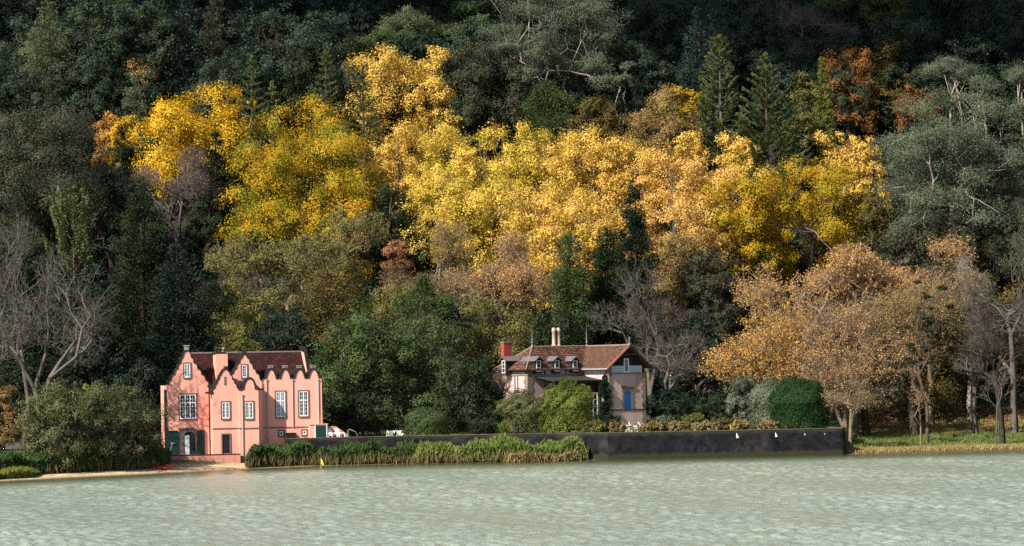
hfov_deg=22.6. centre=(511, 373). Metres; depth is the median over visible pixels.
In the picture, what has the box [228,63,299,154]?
evergreen tree
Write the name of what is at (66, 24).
evergreen tree
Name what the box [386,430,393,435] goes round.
garden chair
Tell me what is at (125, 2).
laurel tree
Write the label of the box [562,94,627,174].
evergreen tree
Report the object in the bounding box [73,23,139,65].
evergreen tree
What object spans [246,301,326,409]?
evergreen tree
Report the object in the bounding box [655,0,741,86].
evergreen tree
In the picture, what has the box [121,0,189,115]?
evergreen tree
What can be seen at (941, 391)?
beech tree
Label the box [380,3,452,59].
evergreen tree
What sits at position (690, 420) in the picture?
shrub
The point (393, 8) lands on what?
evergreen tree
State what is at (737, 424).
heather clump
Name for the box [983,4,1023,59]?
evergreen tree
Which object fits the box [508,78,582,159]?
pine tree
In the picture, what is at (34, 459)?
reeds
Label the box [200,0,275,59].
evergreen tree
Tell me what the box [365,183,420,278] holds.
evergreen tree
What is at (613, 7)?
evergreen tree
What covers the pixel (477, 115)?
evergreen tree
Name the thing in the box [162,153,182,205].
evergreen tree
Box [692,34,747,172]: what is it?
norfolk pine
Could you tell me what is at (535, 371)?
villa
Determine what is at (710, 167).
cypress tree
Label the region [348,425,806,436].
garden lawn
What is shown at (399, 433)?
garden chair
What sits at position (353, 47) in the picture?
evergreen tree
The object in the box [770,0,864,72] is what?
evergreen tree
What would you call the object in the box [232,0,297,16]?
evergreen tree
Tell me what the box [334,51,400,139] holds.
evergreen tree
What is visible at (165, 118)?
plane tree
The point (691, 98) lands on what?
plane tree
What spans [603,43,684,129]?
evergreen tree
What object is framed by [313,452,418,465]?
dry reed stems
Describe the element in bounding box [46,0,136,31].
evergreen tree
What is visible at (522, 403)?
round bush
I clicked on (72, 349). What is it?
bare tree
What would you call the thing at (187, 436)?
arched door
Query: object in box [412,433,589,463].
reeds
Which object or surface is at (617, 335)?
evergreen tree
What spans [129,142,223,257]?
bare tree
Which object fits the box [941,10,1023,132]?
evergreen tree
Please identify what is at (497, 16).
evergreen tree
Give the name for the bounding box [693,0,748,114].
cryptomeria tree
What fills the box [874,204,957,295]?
evergreen tree
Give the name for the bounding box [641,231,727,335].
plane tree
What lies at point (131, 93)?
pine tree
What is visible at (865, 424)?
tree
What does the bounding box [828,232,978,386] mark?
plane tree
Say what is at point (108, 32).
evergreen tree
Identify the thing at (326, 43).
evergreen tree
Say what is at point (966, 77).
eucalyptus tree
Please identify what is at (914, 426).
tree
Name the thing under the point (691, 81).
cryptomeria tree
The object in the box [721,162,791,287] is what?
plane tree
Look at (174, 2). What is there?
evergreen tree
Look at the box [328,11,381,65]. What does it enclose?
evergreen tree
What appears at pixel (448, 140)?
plane tree
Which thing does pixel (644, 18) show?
laurel tree
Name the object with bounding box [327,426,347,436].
stair wall
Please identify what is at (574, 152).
plane tree
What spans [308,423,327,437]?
garden shed
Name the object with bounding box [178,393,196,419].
window
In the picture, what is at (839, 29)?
bare tree
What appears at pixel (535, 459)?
straw reeds
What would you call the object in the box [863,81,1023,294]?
eucalyptus tree
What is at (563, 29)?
evergreen tree
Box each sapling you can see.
[908,378,930,444]
[971,364,1018,444]
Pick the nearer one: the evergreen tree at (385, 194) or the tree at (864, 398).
the tree at (864, 398)
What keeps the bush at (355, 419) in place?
on the garden lawn at (462, 432)
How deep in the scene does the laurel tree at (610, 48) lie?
392.68 m
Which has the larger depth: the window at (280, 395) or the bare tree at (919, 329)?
the bare tree at (919, 329)
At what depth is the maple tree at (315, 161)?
330.68 m
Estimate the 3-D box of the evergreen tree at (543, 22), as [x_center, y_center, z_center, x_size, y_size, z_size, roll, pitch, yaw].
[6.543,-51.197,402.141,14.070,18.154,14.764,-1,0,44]
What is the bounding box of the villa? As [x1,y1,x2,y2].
[492,325,652,430]
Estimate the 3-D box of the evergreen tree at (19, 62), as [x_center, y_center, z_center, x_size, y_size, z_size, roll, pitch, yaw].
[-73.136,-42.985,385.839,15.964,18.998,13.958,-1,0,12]
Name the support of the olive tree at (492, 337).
on the ground at (216, 466)
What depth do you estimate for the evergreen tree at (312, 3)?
408.61 m
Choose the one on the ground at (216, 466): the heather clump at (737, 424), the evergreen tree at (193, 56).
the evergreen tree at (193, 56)
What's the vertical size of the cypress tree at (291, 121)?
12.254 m
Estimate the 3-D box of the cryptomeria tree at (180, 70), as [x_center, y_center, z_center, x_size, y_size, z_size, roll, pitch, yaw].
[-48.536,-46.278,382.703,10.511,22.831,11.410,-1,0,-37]
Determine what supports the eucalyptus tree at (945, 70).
on the ground at (216, 466)
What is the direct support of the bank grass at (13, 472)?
on the ground at (216, 466)
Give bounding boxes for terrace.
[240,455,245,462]
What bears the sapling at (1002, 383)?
on the ground at (216, 466)
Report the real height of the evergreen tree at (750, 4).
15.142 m
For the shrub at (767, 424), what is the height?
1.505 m
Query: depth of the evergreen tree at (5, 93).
375.20 m
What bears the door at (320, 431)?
in the garden shed
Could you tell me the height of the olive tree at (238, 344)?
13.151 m
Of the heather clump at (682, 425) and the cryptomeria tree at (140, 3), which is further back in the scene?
the cryptomeria tree at (140, 3)
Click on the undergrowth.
(734, 332)
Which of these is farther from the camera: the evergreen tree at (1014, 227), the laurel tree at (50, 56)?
the laurel tree at (50, 56)
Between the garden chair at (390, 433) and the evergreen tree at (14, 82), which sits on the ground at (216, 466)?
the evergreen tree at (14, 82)
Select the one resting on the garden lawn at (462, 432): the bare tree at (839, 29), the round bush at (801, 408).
the round bush at (801, 408)
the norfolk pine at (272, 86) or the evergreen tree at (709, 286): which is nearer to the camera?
the evergreen tree at (709, 286)
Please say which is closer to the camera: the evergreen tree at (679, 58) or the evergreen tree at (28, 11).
the evergreen tree at (679, 58)
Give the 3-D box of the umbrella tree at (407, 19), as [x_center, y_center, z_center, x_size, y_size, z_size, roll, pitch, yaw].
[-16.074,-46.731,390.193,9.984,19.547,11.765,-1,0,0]
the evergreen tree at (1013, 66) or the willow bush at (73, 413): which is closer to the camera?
the willow bush at (73, 413)
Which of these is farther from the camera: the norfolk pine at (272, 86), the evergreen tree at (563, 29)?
the evergreen tree at (563, 29)
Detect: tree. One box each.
[0,0,26,50]
[0,0,29,39]
[0,0,74,48]
[0,12,47,65]
[0,26,44,102]
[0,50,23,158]
[0,65,60,165]
[0,70,17,143]
[0,95,138,275]
[0,212,68,441]
[0,242,80,429]
[0,244,123,437]
[0,336,50,436]
[11,0,91,143]
[13,0,67,34]
[15,42,77,95]
[36,48,86,144]
[42,43,129,162]
[42,183,97,390]
[45,16,93,50]
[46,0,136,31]
[52,275,135,407]
[54,33,118,84]
[55,51,121,153]
[58,0,86,39]
[59,0,142,117]
[72,0,123,42]
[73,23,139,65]
[74,0,139,43]
[78,171,146,279]
[83,83,114,149]
[87,175,187,411]
[91,110,124,179]
[103,114,142,181]
[106,357,167,440]
[107,127,136,190]
[109,75,169,162]
[110,42,146,75]
[111,73,161,174]
[117,55,162,125]
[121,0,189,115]
[124,0,184,28]
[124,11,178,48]
[127,75,258,201]
[128,0,168,82]
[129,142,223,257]
[130,241,226,412]
[135,130,166,189]
[157,0,189,18]
[159,0,216,134]
[159,21,228,117]
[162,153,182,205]
[163,0,203,27]
[168,5,209,61]
[176,191,228,264]
[181,46,270,140]
[192,0,209,24]
[193,0,209,10]
[194,6,223,38]
[194,256,293,350]
[196,0,229,126]
[196,125,238,238]
[198,17,259,72]
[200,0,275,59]
[200,49,267,124]
[202,204,392,319]
[210,165,312,275]
[214,318,266,351]
[216,0,303,93]
[219,84,262,186]
[224,91,394,246]
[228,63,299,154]
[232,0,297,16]
[234,15,293,87]
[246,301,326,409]
[254,16,351,132]
[262,23,288,106]
[266,38,342,139]
[268,0,313,32]
[277,9,318,49]
[279,245,382,394]
[285,81,298,155]
[288,0,341,42]
[292,169,384,290]
[294,8,363,87]
[296,291,421,434]
[307,0,387,46]
[313,57,396,162]
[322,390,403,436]
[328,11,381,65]
[329,0,363,14]
[334,0,393,20]
[334,33,373,66]
[334,40,435,160]
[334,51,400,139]
[346,267,440,415]
[348,0,389,57]
[353,28,417,111]
[365,117,445,224]
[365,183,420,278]
[374,3,437,45]
[374,308,483,432]
[375,0,431,21]
[376,218,481,344]
[378,54,441,154]
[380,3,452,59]
[380,237,416,285]
[385,31,454,124]
[388,274,469,405]
[389,0,431,21]
[391,158,485,276]
[394,110,488,213]
[400,44,476,158]
[401,39,495,158]
[420,0,475,45]
[420,352,505,433]
[422,0,462,25]
[424,172,529,301]
[425,0,505,96]
[429,0,466,20]
[432,0,505,24]
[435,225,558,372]
[437,282,544,397]
[440,38,535,162]
[446,43,528,158]
[448,15,522,121]
[449,118,539,253]
[459,0,638,123]
[464,0,525,46]
[472,365,516,432]
[474,170,586,304]
[494,118,586,226]
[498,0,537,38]
[503,68,567,156]
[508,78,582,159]
[515,0,585,55]
[516,64,574,127]
[519,220,590,325]
[523,307,587,346]
[527,12,568,33]
[534,180,632,300]
[535,121,631,255]
[538,16,626,105]
[539,232,607,345]
[559,71,611,139]
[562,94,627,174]
[563,22,626,92]
[577,32,662,139]
[578,284,674,390]
[579,260,721,418]
[585,131,674,262]
[585,220,635,344]
[591,0,625,40]
[599,38,659,127]
[600,12,649,48]
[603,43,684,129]
[608,61,635,140]
[609,0,624,17]
[609,82,716,173]
[611,71,672,142]
[612,0,682,73]
[612,177,672,352]
[617,0,701,60]
[622,190,735,312]
[626,0,675,37]
[626,139,711,257]
[627,328,714,400]
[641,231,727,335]
[649,42,697,87]
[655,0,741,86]
[657,306,743,410]
[665,83,707,162]
[670,129,711,194]
[672,5,734,138]
[675,243,744,347]
[680,152,758,287]
[689,0,749,28]
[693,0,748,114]
[693,0,752,63]
[694,173,784,302]
[694,261,881,416]
[701,130,773,196]
[706,118,722,174]
[707,0,865,53]
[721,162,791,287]
[726,0,798,113]
[727,0,783,22]
[732,20,796,79]
[732,241,918,368]
[737,0,810,51]
[738,154,894,298]
[739,39,819,144]
[747,27,817,104]
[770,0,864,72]
[777,69,821,156]
[782,290,923,436]
[786,0,813,20]
[793,29,864,127]
[797,0,862,90]
[797,341,899,438]
[799,130,822,202]
[801,53,870,146]
[802,129,863,217]
[805,56,841,172]
[815,41,881,145]
[819,1,867,47]
[821,377,887,448]
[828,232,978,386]
[834,188,904,273]
[838,0,900,61]
[839,356,896,436]
[844,0,920,62]
[846,29,901,113]
[847,135,894,211]
[855,35,920,133]
[858,0,935,26]
[862,312,970,424]
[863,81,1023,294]
[866,13,948,129]
[868,266,995,425]
[869,54,954,150]
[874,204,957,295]
[877,323,951,435]
[879,38,938,83]
[891,81,942,148]
[895,261,955,441]
[895,358,998,372]
[904,0,941,81]
[906,0,971,54]
[913,55,981,173]
[915,192,1023,292]
[920,28,1020,137]
[928,275,1023,392]
[938,253,1003,422]
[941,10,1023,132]
[948,349,1003,433]
[949,324,1023,443]
[950,64,977,126]
[951,230,1023,433]
[958,0,1015,93]
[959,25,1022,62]
[964,74,1008,195]
[968,15,1019,63]
[982,96,1023,226]
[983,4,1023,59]
[985,198,1023,279]
[992,56,1023,134]
[1000,61,1023,139]
[1003,57,1023,120]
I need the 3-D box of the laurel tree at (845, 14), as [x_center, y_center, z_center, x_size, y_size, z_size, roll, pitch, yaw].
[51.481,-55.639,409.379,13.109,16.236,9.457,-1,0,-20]
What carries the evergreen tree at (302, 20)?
on the ground at (216, 466)
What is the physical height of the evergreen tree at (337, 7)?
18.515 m
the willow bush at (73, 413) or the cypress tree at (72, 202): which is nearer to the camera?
the willow bush at (73, 413)
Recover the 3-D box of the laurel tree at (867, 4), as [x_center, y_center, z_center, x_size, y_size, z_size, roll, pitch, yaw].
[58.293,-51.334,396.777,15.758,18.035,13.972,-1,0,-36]
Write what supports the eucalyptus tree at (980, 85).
on the ground at (216, 466)
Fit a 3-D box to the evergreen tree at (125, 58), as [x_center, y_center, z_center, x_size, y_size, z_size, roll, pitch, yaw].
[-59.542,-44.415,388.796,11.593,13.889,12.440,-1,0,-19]
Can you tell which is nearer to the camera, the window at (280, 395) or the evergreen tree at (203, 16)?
the window at (280, 395)
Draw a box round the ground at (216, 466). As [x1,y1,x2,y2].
[0,8,1023,480]
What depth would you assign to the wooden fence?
241.34 m
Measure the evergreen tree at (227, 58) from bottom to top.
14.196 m
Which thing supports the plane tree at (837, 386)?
on the ground at (216, 466)
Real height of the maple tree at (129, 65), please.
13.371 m
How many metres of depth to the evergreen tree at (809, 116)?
369.68 m
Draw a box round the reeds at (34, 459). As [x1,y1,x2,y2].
[0,440,172,473]
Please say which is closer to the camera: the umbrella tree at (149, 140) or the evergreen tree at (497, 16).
the umbrella tree at (149, 140)
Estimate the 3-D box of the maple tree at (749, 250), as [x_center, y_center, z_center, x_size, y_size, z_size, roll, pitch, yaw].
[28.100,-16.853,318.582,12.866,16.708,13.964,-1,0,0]
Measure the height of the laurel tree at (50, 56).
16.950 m
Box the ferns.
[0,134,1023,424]
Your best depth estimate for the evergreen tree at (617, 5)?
423.41 m
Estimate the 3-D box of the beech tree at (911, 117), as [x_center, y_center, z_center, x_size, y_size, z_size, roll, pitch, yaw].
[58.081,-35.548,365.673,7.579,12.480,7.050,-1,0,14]
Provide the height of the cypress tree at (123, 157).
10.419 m
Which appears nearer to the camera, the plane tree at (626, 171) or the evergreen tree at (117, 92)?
the plane tree at (626, 171)
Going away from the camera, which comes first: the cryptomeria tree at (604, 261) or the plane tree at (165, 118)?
the cryptomeria tree at (604, 261)
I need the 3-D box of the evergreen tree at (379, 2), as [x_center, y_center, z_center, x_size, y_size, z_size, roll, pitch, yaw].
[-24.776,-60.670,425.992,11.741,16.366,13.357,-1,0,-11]
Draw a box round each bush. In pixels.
[0,380,24,450]
[10,376,116,472]
[77,377,180,466]
[78,383,109,444]
[402,407,450,435]
[463,403,508,433]
[491,388,554,433]
[536,376,598,432]
[594,412,621,430]
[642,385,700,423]
[692,393,732,422]
[723,373,762,423]
[749,377,797,428]
[767,376,831,428]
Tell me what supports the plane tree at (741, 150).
on the ground at (216, 466)
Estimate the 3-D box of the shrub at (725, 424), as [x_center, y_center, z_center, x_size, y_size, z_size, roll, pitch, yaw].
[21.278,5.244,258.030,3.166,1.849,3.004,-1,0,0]
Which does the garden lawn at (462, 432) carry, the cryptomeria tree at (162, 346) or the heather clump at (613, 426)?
the heather clump at (613, 426)
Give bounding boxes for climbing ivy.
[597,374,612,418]
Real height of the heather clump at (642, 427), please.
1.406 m
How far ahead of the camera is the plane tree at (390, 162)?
338.28 m
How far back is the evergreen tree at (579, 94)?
372.91 m
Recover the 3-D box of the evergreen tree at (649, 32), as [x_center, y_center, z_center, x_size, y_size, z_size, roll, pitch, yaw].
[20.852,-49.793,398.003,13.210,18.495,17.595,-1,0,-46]
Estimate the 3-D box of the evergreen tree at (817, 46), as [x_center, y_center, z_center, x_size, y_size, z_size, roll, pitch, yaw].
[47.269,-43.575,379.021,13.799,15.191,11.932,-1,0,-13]
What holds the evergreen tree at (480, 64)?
on the ground at (216, 466)
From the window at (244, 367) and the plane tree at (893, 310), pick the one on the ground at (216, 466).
the plane tree at (893, 310)
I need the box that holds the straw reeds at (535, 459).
[503,448,582,462]
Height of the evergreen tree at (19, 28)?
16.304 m
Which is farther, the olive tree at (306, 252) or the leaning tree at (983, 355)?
the olive tree at (306, 252)
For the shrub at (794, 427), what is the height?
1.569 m
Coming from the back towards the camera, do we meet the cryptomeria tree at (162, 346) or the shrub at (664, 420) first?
the cryptomeria tree at (162, 346)
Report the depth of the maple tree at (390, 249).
318.90 m
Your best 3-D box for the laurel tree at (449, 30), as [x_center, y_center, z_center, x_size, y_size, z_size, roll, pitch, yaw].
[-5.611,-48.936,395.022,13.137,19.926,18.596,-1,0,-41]
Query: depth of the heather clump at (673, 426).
253.86 m
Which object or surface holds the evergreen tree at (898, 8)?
on the ground at (216, 466)
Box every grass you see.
[0,464,40,478]
[818,416,1023,452]
[846,442,1023,453]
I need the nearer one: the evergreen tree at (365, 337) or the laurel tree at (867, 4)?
the evergreen tree at (365, 337)
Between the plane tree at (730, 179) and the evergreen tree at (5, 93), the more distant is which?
the evergreen tree at (5, 93)
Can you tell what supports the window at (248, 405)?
in the pink house
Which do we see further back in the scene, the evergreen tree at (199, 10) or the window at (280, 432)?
the evergreen tree at (199, 10)
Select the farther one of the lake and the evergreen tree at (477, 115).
the evergreen tree at (477, 115)
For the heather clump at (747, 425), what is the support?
on the garden lawn at (462, 432)
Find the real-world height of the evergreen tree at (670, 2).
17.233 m
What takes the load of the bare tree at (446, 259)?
on the ground at (216, 466)
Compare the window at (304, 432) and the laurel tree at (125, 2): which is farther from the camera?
the laurel tree at (125, 2)
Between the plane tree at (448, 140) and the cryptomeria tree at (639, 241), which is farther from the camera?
the plane tree at (448, 140)
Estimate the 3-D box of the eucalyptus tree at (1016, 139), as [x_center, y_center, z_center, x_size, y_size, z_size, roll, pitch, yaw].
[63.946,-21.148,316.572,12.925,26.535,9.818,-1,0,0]
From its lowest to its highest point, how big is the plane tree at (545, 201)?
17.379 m
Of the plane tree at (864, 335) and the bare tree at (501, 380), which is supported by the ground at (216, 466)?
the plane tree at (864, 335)
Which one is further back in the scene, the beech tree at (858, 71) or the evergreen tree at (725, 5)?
the evergreen tree at (725, 5)
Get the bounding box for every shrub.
[127,418,160,441]
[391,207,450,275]
[468,417,498,433]
[584,419,607,432]
[651,414,678,430]
[680,412,707,430]
[710,416,733,429]
[757,419,779,428]
[779,419,802,428]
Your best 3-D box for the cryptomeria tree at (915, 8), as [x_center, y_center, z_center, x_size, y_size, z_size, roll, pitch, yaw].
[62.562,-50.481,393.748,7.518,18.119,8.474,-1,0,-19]
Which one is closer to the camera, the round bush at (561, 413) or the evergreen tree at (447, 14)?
the round bush at (561, 413)
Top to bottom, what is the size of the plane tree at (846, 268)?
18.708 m
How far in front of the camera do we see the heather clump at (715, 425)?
253.41 m
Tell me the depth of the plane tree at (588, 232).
314.64 m
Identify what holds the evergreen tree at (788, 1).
on the ground at (216, 466)
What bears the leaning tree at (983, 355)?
on the ground at (216, 466)
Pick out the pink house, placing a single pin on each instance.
(242, 401)
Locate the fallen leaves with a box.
[848,403,1023,433]
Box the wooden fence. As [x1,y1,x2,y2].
[5,442,26,451]
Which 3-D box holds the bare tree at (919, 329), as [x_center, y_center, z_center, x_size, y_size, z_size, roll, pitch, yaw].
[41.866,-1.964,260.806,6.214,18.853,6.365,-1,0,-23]
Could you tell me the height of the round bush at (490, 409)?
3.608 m
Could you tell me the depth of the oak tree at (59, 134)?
324.58 m
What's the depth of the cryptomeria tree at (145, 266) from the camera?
279.83 m
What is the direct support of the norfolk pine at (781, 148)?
on the ground at (216, 466)
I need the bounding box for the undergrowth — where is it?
[0,126,1023,418]
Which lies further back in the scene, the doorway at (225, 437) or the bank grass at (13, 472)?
the doorway at (225, 437)
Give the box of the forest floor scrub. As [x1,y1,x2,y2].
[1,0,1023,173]
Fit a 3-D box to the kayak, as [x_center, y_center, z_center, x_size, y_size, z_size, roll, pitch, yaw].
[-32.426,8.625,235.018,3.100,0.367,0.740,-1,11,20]
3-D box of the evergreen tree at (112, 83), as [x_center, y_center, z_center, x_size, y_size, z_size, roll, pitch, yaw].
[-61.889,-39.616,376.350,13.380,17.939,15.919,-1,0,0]
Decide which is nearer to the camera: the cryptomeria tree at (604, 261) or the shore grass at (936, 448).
the shore grass at (936, 448)
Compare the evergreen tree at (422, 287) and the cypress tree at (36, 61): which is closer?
the evergreen tree at (422, 287)
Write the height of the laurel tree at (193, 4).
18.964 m
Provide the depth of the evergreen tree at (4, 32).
407.65 m
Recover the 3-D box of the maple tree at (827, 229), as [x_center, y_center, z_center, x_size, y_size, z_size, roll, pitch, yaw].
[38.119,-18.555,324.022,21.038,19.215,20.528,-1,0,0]
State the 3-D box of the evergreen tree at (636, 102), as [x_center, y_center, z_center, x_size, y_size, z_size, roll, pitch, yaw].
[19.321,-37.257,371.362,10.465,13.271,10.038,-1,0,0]
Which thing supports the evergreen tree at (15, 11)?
on the ground at (216, 466)
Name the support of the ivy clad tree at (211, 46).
on the ground at (216, 466)
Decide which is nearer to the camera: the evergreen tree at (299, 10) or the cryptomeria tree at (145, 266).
the cryptomeria tree at (145, 266)
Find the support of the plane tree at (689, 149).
on the ground at (216, 466)
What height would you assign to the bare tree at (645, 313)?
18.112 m
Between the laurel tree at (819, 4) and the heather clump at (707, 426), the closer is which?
the heather clump at (707, 426)
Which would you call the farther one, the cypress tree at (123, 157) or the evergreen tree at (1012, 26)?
the evergreen tree at (1012, 26)
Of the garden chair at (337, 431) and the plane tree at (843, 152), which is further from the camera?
the plane tree at (843, 152)
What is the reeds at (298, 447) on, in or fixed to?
on the ground at (216, 466)
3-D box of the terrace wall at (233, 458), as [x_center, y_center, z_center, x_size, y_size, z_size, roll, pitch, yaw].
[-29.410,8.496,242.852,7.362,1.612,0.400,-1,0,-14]
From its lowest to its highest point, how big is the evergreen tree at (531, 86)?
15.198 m
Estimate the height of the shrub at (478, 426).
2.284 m
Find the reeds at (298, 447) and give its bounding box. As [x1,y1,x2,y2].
[244,437,316,466]
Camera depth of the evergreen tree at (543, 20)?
409.77 m
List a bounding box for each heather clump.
[608,420,618,431]
[616,422,626,431]
[636,423,645,431]
[646,421,657,431]
[656,422,663,430]
[667,420,679,430]
[677,420,688,430]
[691,422,704,430]
[701,420,711,429]
[711,421,720,429]
[732,419,742,429]
[741,420,750,429]
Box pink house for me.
[161,345,321,455]
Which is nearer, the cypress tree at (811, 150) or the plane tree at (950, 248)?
the plane tree at (950, 248)
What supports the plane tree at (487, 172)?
on the ground at (216, 466)
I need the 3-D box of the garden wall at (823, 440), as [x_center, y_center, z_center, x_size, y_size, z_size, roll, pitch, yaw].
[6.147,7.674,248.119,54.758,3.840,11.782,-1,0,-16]
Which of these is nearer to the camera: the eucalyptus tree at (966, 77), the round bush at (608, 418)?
the round bush at (608, 418)
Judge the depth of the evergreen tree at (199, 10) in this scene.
425.00 m
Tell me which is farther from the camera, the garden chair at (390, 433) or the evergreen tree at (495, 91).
the evergreen tree at (495, 91)
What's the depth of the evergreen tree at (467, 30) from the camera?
387.75 m
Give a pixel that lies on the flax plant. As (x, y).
(504, 428)
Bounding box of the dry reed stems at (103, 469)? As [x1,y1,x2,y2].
[1,454,169,473]
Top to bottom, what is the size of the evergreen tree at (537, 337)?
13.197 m
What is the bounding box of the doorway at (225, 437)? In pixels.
[221,433,230,452]
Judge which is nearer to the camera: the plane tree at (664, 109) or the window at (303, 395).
the window at (303, 395)
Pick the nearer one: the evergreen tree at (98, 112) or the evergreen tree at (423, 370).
the evergreen tree at (423, 370)
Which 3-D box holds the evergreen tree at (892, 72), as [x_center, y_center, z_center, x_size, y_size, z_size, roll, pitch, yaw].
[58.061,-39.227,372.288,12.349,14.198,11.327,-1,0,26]
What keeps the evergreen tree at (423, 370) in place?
on the garden lawn at (462, 432)
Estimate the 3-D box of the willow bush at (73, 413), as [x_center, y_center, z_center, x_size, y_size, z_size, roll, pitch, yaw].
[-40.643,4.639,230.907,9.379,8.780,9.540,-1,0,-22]
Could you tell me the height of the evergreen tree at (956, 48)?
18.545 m
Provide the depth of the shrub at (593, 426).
252.93 m
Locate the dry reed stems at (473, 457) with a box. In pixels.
[412,447,587,463]
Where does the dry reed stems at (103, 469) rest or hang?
on the ground at (216, 466)
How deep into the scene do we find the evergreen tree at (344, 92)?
370.09 m
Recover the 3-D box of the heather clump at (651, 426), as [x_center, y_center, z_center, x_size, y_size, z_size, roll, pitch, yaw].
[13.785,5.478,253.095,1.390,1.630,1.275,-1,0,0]
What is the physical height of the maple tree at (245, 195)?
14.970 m
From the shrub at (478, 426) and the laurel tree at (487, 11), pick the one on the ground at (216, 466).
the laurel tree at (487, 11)
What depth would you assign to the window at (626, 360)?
269.39 m
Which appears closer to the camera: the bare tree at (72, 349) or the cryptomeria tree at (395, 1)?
the bare tree at (72, 349)
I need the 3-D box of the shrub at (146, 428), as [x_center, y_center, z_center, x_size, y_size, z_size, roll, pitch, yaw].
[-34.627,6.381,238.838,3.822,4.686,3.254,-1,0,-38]
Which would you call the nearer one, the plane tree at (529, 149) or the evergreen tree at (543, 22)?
the plane tree at (529, 149)
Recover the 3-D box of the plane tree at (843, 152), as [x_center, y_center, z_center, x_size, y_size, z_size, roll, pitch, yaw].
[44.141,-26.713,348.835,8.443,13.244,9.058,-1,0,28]
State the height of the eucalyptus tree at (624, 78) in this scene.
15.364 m
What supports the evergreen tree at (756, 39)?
on the ground at (216, 466)
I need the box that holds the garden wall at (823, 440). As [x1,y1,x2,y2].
[286,426,844,459]
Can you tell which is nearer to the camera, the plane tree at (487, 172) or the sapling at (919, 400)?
the sapling at (919, 400)
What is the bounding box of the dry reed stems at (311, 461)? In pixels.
[245,453,317,467]
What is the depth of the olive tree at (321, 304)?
287.08 m
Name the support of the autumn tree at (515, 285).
on the ground at (216, 466)
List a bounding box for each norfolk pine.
[218,80,234,171]
[229,55,275,191]
[262,80,286,147]
[306,50,347,174]
[333,85,353,133]
[346,69,384,188]
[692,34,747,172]
[711,52,824,196]
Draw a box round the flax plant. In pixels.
[496,422,509,433]
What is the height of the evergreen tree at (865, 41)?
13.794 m
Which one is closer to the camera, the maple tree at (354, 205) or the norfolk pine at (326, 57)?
the maple tree at (354, 205)
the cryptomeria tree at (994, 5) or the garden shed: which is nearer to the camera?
the garden shed
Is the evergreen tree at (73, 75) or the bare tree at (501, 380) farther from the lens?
the evergreen tree at (73, 75)
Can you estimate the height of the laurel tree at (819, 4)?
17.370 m
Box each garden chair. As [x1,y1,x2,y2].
[327,428,335,436]
[334,428,344,436]
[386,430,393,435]
[394,430,403,435]
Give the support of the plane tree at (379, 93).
on the ground at (216, 466)
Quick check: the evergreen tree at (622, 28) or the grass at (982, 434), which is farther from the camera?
the evergreen tree at (622, 28)
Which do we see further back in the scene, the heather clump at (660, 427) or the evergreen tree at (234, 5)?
the evergreen tree at (234, 5)
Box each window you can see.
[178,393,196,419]
[183,362,191,378]
[221,401,230,419]
[241,364,247,378]
[244,401,253,419]
[275,390,286,418]
[278,430,284,436]
[298,390,309,417]
[301,429,307,435]
[589,393,597,414]
[623,358,628,372]
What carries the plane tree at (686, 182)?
on the ground at (216, 466)
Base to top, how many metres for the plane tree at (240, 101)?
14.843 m
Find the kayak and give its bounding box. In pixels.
[148,465,173,468]
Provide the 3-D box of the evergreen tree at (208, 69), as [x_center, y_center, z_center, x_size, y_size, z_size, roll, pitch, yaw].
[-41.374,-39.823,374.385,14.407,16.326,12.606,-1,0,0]
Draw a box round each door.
[178,428,195,454]
[315,425,326,437]
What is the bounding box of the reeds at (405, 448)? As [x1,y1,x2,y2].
[313,439,417,464]
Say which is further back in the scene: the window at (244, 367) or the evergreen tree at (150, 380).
the evergreen tree at (150, 380)
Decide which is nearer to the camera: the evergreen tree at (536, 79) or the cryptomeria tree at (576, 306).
the cryptomeria tree at (576, 306)
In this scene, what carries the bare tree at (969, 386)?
on the ground at (216, 466)
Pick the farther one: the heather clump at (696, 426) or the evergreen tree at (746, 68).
the evergreen tree at (746, 68)
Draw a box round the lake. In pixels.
[0,450,1023,545]
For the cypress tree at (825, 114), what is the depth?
351.46 m
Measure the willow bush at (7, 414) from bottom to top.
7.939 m
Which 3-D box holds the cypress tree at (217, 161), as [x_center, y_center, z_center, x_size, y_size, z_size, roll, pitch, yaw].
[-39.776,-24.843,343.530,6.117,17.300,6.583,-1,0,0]
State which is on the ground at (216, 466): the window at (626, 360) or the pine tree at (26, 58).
the pine tree at (26, 58)
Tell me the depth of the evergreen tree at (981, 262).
310.20 m
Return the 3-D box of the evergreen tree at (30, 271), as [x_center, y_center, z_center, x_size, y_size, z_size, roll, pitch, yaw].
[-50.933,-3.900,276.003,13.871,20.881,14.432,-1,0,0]
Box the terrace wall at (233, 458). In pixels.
[170,453,240,462]
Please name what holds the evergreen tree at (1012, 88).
on the ground at (216, 466)
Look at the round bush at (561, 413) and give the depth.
254.30 m
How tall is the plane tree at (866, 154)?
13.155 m
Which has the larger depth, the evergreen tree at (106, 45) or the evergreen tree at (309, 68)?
the evergreen tree at (106, 45)
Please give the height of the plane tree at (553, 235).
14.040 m
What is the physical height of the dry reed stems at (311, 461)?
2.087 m

